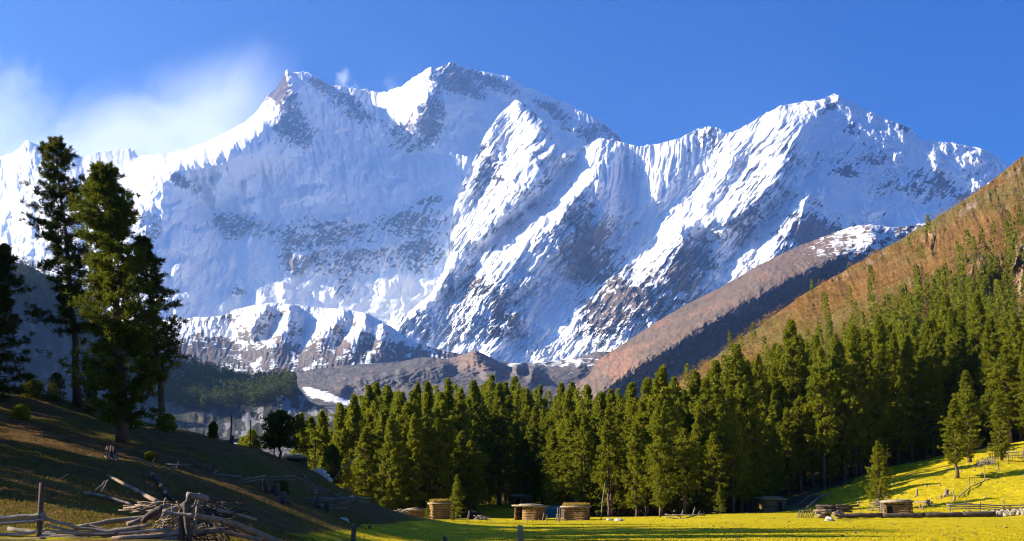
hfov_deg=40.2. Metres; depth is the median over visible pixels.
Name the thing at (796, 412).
conifer tree
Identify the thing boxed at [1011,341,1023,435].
conifer tree
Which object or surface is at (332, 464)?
bush
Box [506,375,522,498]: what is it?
conifer tree
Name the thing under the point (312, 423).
conifer tree
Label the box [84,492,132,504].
fallen log
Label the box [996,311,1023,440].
conifer tree
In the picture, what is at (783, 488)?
conifer tree
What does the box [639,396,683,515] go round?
conifer tree
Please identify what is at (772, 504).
cabin
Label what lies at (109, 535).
brushwood
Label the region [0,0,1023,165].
sky
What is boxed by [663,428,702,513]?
conifer tree
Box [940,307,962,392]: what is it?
conifer tree
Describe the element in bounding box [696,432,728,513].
conifer tree
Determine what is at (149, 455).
bush
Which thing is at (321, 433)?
conifer tree
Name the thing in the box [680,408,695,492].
conifer tree
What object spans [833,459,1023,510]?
slope stones
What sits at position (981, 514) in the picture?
wall log
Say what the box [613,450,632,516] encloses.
conifer tree
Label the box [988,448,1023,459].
picket fence
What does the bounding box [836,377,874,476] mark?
conifer tree
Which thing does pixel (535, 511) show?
log hut
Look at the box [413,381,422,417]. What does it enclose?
conifer tree
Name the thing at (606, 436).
conifer tree
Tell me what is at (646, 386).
conifer tree
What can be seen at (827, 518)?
rock
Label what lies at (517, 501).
doorway
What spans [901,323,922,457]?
conifer tree
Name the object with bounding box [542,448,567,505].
conifer tree
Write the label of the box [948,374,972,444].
conifer tree
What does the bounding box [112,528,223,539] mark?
fallen log
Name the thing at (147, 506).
woodpile
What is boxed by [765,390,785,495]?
conifer tree
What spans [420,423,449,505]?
conifer tree
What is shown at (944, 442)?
conifer tree
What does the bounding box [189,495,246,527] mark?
brushwood
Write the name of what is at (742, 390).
conifer tree
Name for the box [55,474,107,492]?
broken fence
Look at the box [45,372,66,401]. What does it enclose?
bush
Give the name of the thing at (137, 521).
fallen log
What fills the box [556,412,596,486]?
conifer tree
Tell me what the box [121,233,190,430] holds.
pine tree
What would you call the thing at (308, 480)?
broken fence
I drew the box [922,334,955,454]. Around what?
conifer tree
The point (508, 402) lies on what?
conifer tree
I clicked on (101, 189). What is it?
pine tree
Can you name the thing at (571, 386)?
conifer tree
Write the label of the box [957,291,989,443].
conifer tree
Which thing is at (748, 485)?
conifer tree
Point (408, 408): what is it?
conifer tree
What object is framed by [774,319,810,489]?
conifer tree
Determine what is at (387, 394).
conifer tree
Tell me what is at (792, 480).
conifer tree
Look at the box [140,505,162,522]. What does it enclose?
fallen log
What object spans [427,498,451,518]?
log hut
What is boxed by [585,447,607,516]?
conifer tree
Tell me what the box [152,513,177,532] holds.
woodpile
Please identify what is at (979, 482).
rail fence
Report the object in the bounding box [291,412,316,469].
conifer tree
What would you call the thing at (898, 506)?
log hut
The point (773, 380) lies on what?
conifer tree
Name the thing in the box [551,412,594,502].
conifer tree
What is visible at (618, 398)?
conifer tree
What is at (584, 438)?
conifer tree
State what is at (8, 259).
pine tree
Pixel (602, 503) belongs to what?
dead tree
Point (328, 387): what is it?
valley
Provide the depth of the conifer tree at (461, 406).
196.86 m
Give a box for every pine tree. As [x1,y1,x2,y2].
[0,242,43,397]
[17,133,100,408]
[46,160,180,443]
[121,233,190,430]
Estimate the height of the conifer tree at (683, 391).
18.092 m
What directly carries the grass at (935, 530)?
on the ground at (495, 512)
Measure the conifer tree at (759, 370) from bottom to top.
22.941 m
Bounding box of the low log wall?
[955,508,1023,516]
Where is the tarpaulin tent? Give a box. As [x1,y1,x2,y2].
[545,505,563,517]
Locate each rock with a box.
[313,468,326,474]
[321,473,329,478]
[824,516,834,520]
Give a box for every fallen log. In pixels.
[7,527,68,534]
[71,514,170,529]
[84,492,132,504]
[106,474,168,508]
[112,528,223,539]
[126,503,181,525]
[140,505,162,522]
[150,472,172,500]
[186,492,208,501]
[217,509,256,520]
[221,530,262,540]
[804,492,831,510]
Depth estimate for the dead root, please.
80.46 m
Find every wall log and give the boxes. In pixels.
[844,512,882,517]
[882,513,925,517]
[925,512,962,517]
[962,511,995,516]
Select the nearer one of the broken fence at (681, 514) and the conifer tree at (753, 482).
the broken fence at (681, 514)
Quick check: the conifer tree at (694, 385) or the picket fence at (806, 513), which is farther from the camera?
the conifer tree at (694, 385)
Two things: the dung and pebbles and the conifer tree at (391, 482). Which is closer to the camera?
the dung and pebbles
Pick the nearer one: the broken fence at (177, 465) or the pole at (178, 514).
the pole at (178, 514)
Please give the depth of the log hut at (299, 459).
119.07 m
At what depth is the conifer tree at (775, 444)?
207.19 m
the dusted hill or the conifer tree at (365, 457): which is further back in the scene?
the dusted hill
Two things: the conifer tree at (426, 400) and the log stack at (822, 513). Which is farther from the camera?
the conifer tree at (426, 400)
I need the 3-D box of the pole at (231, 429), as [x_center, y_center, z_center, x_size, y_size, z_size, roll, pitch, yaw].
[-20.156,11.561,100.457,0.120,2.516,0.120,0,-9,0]
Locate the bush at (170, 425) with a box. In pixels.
[154,413,177,431]
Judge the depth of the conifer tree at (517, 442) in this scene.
230.31 m
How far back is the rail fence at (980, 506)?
154.77 m
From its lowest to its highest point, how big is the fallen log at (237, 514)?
0.482 m
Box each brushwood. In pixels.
[71,524,193,539]
[176,515,240,540]
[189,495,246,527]
[867,497,897,511]
[974,456,996,467]
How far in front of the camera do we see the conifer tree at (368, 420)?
184.78 m
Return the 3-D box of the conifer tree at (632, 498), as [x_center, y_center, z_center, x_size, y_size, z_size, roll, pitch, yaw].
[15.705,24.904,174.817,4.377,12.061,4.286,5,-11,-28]
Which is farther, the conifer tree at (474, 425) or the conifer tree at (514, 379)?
the conifer tree at (514, 379)
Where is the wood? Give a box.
[3,253,297,409]
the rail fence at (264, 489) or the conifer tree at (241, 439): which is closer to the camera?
the rail fence at (264, 489)
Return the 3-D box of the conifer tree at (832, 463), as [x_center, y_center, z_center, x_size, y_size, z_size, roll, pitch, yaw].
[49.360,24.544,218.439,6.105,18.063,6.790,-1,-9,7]
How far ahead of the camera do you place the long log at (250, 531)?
39.46 m
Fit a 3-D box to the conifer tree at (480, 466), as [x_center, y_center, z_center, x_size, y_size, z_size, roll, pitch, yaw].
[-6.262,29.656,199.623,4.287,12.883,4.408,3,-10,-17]
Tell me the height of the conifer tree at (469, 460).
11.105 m
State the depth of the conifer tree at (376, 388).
209.52 m
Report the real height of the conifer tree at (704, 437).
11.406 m
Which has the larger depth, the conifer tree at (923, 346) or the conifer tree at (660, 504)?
the conifer tree at (923, 346)
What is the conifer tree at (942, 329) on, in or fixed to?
on the ground at (495, 512)
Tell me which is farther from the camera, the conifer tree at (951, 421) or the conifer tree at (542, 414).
the conifer tree at (542, 414)
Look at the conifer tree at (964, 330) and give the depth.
250.94 m
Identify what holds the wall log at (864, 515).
on the ground at (495, 512)
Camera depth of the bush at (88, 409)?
102.59 m
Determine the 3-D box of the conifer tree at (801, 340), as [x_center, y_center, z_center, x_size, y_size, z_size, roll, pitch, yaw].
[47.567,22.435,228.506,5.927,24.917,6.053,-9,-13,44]
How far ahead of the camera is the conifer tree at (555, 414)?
214.54 m
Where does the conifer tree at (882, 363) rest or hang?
on the ground at (495, 512)
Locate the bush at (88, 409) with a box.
[78,383,98,413]
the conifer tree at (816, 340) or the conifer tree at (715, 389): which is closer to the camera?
the conifer tree at (715, 389)
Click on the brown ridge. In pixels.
(692, 333)
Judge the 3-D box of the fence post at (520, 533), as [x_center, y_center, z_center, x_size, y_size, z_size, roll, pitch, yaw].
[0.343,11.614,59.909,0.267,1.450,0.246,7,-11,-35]
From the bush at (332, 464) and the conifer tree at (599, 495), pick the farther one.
the conifer tree at (599, 495)
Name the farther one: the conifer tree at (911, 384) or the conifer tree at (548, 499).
the conifer tree at (911, 384)
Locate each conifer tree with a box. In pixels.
[236,436,248,445]
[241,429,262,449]
[289,416,322,470]
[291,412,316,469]
[306,409,332,469]
[317,455,323,467]
[328,401,356,493]
[335,458,356,494]
[341,393,363,491]
[349,406,410,511]
[349,426,386,502]
[351,412,386,497]
[359,384,380,484]
[372,382,382,405]
[373,415,406,509]
[382,383,393,410]
[385,402,407,509]
[388,391,424,509]
[396,390,430,507]
[399,413,428,508]
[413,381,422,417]
[417,439,425,507]
[418,380,450,507]
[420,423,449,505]
[421,399,466,517]
[422,418,453,503]
[428,391,458,517]
[441,378,458,432]
[447,388,474,505]
[447,430,485,517]
[450,440,489,513]
[457,398,489,517]
[463,437,482,514]
[465,379,496,508]
[475,390,495,504]
[479,395,497,503]
[482,382,521,504]
[487,374,502,500]
[491,381,522,502]
[501,421,528,492]
[505,388,539,494]
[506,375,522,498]
[508,389,521,470]
[520,413,542,502]
[521,409,545,498]
[525,405,540,501]
[526,448,547,503]
[528,412,551,487]
[534,385,550,498]
[535,425,554,496]
[538,461,550,503]
[539,396,557,450]
[539,430,559,498]
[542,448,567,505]
[543,382,567,465]
[543,459,565,505]
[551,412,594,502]
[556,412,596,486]
[557,388,575,502]
[562,382,583,417]
[567,415,598,508]
[575,383,595,508]
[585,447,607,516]
[586,442,629,516]
[587,391,615,509]
[588,453,614,516]
[591,407,625,516]
[596,389,620,437]
[604,437,631,515]
[610,381,642,513]
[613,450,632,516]
[615,393,623,425]
[617,422,650,516]
[622,405,651,515]
[629,377,668,514]
[630,427,662,515]
[636,364,689,515]
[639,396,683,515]
[649,465,670,516]
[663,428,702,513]
[663,437,701,513]
[667,376,689,513]
[668,401,698,513]
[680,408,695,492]
[681,369,705,511]
[681,388,693,424]
[685,408,716,514]
[688,377,724,513]
[690,428,729,513]
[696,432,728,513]
[702,385,735,513]
[703,359,727,502]
[706,404,741,513]
[711,343,771,511]
[715,385,749,513]
[729,404,754,512]
[735,433,771,498]
[737,359,772,510]
[737,456,763,512]
[750,360,769,414]
[751,353,770,419]
[751,411,771,506]
[758,418,783,495]
[762,342,784,414]
[765,366,782,433]
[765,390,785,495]
[765,423,785,495]
[766,424,793,497]
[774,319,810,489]
[775,410,803,496]
[779,428,806,491]
[782,399,817,491]
[792,333,812,481]
[795,348,814,485]
[796,397,829,486]
[798,346,844,488]
[808,334,841,482]
[813,374,848,483]
[827,333,854,477]
[827,342,867,479]
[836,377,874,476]
[845,323,875,469]
[846,413,857,473]
[848,336,894,470]
[849,405,874,474]
[859,379,877,466]
[859,441,895,510]
[860,313,902,447]
[862,328,876,418]
[867,350,904,466]
[884,322,908,459]
[884,330,917,463]
[893,335,925,459]
[899,348,947,456]
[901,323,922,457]
[904,345,942,455]
[908,355,947,457]
[918,316,946,387]
[918,318,941,366]
[919,332,947,453]
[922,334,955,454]
[935,292,962,446]
[936,410,951,453]
[937,398,976,477]
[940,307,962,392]
[945,327,984,430]
[947,370,986,462]
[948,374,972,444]
[956,302,972,345]
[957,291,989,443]
[960,325,977,387]
[969,398,986,445]
[973,314,1006,438]
[974,330,996,442]
[980,362,1004,438]
[983,345,1023,442]
[984,393,1014,459]
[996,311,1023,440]
[996,318,1018,436]
[1011,319,1023,434]
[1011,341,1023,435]
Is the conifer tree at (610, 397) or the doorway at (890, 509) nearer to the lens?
the doorway at (890, 509)
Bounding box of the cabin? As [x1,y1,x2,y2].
[751,496,787,512]
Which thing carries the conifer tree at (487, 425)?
on the ground at (495, 512)
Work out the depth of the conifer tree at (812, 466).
216.99 m
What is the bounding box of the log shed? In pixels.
[407,508,427,517]
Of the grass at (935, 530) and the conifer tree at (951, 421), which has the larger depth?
the conifer tree at (951, 421)
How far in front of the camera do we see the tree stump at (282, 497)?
82.73 m
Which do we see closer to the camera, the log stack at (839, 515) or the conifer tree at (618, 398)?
the log stack at (839, 515)
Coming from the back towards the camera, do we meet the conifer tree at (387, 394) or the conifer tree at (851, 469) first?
the conifer tree at (851, 469)
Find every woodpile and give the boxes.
[118,501,190,512]
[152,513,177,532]
[394,509,411,513]
[473,515,488,519]
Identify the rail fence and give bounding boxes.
[0,483,178,539]
[208,463,295,493]
[253,445,274,457]
[305,497,371,529]
[946,499,1023,511]
[953,455,1008,496]
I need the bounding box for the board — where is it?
[6,537,45,538]
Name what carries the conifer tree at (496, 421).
on the ground at (495, 512)
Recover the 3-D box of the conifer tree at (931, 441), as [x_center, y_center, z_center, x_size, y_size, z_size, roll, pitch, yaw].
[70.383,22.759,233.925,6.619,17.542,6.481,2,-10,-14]
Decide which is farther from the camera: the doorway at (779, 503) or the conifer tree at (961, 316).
the conifer tree at (961, 316)
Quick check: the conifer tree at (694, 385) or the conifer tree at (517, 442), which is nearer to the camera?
the conifer tree at (694, 385)
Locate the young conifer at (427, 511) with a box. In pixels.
[424,505,432,518]
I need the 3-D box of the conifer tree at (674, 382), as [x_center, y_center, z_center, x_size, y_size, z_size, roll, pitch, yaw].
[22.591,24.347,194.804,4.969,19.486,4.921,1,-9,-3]
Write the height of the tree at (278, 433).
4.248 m
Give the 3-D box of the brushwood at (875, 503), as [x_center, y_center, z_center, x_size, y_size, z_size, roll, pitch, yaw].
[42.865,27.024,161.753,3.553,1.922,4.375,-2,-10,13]
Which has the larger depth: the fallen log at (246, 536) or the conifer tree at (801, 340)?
the conifer tree at (801, 340)
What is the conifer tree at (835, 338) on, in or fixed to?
on the ground at (495, 512)
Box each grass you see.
[300,487,1023,540]
[824,445,1023,515]
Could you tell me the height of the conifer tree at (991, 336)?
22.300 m
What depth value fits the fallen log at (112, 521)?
39.21 m
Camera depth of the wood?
2106.57 m
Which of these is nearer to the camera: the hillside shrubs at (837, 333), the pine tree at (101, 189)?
the pine tree at (101, 189)
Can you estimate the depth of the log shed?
164.72 m
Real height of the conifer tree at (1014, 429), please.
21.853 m
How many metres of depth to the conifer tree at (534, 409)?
235.32 m
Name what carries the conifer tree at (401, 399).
on the ground at (495, 512)
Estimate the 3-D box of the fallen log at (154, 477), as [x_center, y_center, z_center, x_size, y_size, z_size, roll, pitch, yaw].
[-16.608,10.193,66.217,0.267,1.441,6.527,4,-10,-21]
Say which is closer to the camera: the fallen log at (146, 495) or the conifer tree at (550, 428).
the fallen log at (146, 495)
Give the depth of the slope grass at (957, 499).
182.33 m
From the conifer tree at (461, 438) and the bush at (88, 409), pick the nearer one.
the bush at (88, 409)
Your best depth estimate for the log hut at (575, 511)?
159.55 m
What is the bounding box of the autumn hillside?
[678,155,1023,400]
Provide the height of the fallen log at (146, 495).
1.520 m
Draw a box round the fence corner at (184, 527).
[163,493,200,540]
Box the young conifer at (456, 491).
[449,474,467,517]
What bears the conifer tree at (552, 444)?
on the ground at (495, 512)
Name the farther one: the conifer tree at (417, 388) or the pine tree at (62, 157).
the conifer tree at (417, 388)
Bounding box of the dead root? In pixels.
[104,445,118,460]
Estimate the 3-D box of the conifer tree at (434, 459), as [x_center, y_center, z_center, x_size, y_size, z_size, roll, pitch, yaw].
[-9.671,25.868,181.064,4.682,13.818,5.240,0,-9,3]
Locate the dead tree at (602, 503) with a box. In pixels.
[601,484,604,519]
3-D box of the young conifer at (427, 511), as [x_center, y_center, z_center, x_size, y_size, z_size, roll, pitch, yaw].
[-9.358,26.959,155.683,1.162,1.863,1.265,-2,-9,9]
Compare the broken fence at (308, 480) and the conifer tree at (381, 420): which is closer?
the broken fence at (308, 480)
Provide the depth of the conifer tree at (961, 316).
255.14 m
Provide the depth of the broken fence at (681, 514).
155.53 m
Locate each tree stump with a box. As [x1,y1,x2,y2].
[271,482,280,496]
[277,491,290,505]
[313,492,322,509]
[942,489,949,496]
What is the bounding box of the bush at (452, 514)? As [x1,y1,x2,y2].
[450,511,455,519]
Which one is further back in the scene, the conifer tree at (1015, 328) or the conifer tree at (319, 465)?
the conifer tree at (1015, 328)
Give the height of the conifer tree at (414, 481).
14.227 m
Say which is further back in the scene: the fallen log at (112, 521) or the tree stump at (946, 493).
the tree stump at (946, 493)
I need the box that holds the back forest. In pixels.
[323,301,1023,517]
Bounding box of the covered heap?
[467,510,481,518]
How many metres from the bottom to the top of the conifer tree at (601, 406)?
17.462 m
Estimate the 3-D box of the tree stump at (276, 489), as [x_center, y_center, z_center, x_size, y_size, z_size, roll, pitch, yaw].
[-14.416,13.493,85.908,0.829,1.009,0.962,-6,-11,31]
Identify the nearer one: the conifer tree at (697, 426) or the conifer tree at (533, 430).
the conifer tree at (697, 426)
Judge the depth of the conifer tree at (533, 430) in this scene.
229.46 m
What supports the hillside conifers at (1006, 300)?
on the autumn hillside
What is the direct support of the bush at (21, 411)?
on the ground at (495, 512)
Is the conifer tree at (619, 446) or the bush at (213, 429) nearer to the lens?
the bush at (213, 429)
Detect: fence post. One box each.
[351,523,361,540]
[517,525,522,540]
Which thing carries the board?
on the ground at (495, 512)
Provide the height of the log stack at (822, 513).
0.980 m
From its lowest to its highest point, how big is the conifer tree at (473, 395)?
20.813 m
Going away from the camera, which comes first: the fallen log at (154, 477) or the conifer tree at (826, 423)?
the fallen log at (154, 477)
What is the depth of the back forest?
226.66 m
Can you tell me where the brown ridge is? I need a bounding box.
[565,223,924,400]
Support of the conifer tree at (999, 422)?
on the ground at (495, 512)
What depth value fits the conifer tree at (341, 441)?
184.76 m
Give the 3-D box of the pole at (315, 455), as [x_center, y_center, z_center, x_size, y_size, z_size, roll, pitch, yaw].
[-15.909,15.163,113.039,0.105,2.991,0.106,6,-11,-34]
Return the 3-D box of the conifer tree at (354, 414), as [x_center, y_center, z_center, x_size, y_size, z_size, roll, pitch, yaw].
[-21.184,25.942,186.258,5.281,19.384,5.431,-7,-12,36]
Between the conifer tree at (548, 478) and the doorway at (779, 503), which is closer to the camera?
the doorway at (779, 503)
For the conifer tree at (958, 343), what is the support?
on the ground at (495, 512)
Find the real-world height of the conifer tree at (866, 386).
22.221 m
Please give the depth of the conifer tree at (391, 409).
188.90 m
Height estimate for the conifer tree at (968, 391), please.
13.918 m
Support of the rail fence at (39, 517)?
on the ground at (495, 512)
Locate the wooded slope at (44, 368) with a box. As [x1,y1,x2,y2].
[0,261,334,439]
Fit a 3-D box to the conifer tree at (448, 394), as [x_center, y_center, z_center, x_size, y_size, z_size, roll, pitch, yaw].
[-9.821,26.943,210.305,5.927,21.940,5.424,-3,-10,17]
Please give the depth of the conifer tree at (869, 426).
230.27 m
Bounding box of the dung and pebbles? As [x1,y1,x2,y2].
[333,518,1009,540]
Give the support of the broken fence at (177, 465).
on the ground at (495, 512)
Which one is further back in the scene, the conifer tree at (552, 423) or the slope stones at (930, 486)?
the conifer tree at (552, 423)
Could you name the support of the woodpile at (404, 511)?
on the ground at (495, 512)
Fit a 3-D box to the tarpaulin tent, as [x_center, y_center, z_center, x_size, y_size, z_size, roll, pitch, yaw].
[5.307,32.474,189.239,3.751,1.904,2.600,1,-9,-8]
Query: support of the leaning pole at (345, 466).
on the ground at (495, 512)
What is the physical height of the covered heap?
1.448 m
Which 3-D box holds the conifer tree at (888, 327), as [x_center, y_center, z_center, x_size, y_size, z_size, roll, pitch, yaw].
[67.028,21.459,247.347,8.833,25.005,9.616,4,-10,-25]
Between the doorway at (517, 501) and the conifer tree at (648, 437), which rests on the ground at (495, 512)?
the conifer tree at (648, 437)
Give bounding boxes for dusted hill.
[146,302,461,373]
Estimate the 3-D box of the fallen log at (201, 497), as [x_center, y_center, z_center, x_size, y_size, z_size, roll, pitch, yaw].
[-8.431,6.071,37.514,0.646,0.275,0.191,8,-12,-41]
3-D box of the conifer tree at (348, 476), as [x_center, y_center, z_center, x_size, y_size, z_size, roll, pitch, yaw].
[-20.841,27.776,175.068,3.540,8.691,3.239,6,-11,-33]
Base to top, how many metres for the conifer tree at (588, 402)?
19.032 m
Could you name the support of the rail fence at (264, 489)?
on the ground at (495, 512)
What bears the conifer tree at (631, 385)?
on the ground at (495, 512)
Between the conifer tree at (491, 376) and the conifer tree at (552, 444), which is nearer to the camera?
the conifer tree at (552, 444)
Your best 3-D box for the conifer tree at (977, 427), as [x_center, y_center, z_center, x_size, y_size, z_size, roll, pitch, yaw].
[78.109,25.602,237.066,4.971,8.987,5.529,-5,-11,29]
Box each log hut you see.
[282,454,307,467]
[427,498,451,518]
[507,494,532,506]
[511,504,547,519]
[557,502,591,520]
[879,499,913,513]
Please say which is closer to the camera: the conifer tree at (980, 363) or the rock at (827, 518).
the rock at (827, 518)
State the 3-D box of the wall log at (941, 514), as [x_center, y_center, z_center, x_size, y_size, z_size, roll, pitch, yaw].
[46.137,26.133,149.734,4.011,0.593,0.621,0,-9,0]
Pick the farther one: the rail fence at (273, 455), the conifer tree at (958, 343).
the conifer tree at (958, 343)
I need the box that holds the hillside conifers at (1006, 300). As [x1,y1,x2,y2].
[615,197,1023,399]
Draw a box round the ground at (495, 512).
[0,391,1023,540]
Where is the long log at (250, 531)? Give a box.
[193,513,282,540]
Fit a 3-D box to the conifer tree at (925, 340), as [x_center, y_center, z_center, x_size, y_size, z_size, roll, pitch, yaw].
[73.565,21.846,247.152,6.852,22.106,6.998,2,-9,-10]
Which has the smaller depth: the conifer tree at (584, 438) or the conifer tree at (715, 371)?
the conifer tree at (584, 438)
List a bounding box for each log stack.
[813,509,836,518]
[816,504,857,512]
[832,512,845,518]
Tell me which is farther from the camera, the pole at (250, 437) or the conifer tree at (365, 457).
the conifer tree at (365, 457)
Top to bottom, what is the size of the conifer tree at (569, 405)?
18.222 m
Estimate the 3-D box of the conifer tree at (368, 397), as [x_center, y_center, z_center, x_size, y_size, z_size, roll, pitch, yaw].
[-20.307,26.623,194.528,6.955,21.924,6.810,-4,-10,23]
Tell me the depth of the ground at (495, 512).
94.40 m
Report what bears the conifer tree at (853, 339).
on the ground at (495, 512)
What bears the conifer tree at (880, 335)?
on the ground at (495, 512)
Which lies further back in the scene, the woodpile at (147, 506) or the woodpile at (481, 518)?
the woodpile at (481, 518)
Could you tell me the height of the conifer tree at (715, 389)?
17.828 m
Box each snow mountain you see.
[0,62,622,321]
[385,93,1009,362]
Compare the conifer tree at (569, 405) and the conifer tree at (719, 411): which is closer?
the conifer tree at (719, 411)
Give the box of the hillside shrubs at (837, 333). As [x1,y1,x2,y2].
[636,157,1023,408]
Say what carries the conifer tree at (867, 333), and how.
on the ground at (495, 512)
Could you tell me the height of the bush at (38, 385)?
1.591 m
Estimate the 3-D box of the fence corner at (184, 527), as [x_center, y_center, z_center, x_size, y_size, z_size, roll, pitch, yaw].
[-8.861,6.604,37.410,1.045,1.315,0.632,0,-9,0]
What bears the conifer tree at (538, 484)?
on the ground at (495, 512)
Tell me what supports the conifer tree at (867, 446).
on the ground at (495, 512)
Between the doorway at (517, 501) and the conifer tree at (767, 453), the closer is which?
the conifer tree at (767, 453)
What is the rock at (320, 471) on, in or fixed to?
on the ground at (495, 512)
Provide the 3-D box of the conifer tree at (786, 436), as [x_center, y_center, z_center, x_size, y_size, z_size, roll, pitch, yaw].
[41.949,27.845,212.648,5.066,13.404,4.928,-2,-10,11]
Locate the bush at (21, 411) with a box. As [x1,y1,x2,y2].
[10,404,30,418]
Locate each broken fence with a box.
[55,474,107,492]
[137,458,191,476]
[295,473,348,496]
[665,508,705,518]
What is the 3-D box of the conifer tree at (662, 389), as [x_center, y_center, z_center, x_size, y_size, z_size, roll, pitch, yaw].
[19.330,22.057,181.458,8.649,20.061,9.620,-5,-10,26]
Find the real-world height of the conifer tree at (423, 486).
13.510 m
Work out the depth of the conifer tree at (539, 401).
248.15 m
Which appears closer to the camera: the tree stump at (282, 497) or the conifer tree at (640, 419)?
the tree stump at (282, 497)
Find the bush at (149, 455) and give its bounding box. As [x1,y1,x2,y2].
[143,451,157,461]
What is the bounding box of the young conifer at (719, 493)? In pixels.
[712,484,726,513]
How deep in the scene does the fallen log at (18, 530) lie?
38.22 m
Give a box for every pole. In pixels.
[162,509,194,516]
[230,414,231,442]
[249,420,250,449]
[314,440,315,468]
[333,454,357,480]
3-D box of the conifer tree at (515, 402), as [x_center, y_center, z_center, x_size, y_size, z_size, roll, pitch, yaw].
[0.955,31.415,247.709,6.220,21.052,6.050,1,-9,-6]
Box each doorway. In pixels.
[515,498,519,504]
[777,501,782,510]
[886,505,893,512]
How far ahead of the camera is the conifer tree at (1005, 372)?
225.50 m
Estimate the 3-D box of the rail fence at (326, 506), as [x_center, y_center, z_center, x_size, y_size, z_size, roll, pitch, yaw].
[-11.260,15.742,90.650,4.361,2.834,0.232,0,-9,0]
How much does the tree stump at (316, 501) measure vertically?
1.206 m
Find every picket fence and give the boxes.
[796,509,814,517]
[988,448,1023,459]
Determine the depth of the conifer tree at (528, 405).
237.91 m
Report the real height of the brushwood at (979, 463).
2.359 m
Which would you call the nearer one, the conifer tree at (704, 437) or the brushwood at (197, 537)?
the brushwood at (197, 537)
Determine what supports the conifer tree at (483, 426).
on the ground at (495, 512)
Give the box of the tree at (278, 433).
[253,409,314,458]
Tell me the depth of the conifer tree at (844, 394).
219.62 m
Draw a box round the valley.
[226,350,609,457]
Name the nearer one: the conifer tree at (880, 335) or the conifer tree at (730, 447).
the conifer tree at (730, 447)
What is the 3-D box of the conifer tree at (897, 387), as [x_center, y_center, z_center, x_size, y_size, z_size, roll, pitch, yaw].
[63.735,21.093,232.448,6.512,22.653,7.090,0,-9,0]
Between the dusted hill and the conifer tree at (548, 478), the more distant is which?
the dusted hill
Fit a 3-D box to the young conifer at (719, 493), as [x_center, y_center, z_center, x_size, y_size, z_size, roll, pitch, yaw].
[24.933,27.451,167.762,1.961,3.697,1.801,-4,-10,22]
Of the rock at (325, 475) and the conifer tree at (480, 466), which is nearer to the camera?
the rock at (325, 475)
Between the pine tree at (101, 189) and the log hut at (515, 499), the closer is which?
the pine tree at (101, 189)
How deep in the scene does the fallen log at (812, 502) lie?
182.80 m
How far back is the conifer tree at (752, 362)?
223.25 m
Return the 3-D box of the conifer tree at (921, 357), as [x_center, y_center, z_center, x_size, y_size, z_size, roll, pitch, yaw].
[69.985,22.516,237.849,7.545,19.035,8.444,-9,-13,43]
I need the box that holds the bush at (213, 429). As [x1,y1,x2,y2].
[206,421,218,439]
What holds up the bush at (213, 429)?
on the ground at (495, 512)
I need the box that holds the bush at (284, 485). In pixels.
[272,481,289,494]
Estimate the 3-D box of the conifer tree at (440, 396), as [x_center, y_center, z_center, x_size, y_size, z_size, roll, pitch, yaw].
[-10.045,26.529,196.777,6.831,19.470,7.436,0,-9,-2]
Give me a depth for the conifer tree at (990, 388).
227.80 m
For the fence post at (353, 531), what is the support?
on the ground at (495, 512)
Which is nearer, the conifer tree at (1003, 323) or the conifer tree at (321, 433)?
the conifer tree at (321, 433)
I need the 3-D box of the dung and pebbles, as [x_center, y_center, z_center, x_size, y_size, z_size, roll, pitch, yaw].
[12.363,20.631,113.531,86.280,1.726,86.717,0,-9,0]
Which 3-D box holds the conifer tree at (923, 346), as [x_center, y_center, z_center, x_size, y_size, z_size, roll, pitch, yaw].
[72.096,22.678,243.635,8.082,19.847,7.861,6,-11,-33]
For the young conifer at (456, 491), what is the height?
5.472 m
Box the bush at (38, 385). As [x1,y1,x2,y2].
[19,379,46,397]
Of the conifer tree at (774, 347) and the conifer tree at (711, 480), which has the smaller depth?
the conifer tree at (711, 480)
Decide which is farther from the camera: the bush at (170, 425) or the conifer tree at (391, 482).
the conifer tree at (391, 482)
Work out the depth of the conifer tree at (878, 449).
166.10 m
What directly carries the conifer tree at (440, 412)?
on the ground at (495, 512)
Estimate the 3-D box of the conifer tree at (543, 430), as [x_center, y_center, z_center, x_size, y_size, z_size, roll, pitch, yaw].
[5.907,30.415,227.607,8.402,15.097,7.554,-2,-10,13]
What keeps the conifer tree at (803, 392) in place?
on the ground at (495, 512)
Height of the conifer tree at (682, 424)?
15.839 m
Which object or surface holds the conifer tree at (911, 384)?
on the ground at (495, 512)
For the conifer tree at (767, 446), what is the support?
on the ground at (495, 512)
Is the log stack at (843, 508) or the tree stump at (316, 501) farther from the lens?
the log stack at (843, 508)
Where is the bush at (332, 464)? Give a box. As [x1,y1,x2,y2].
[322,444,345,483]

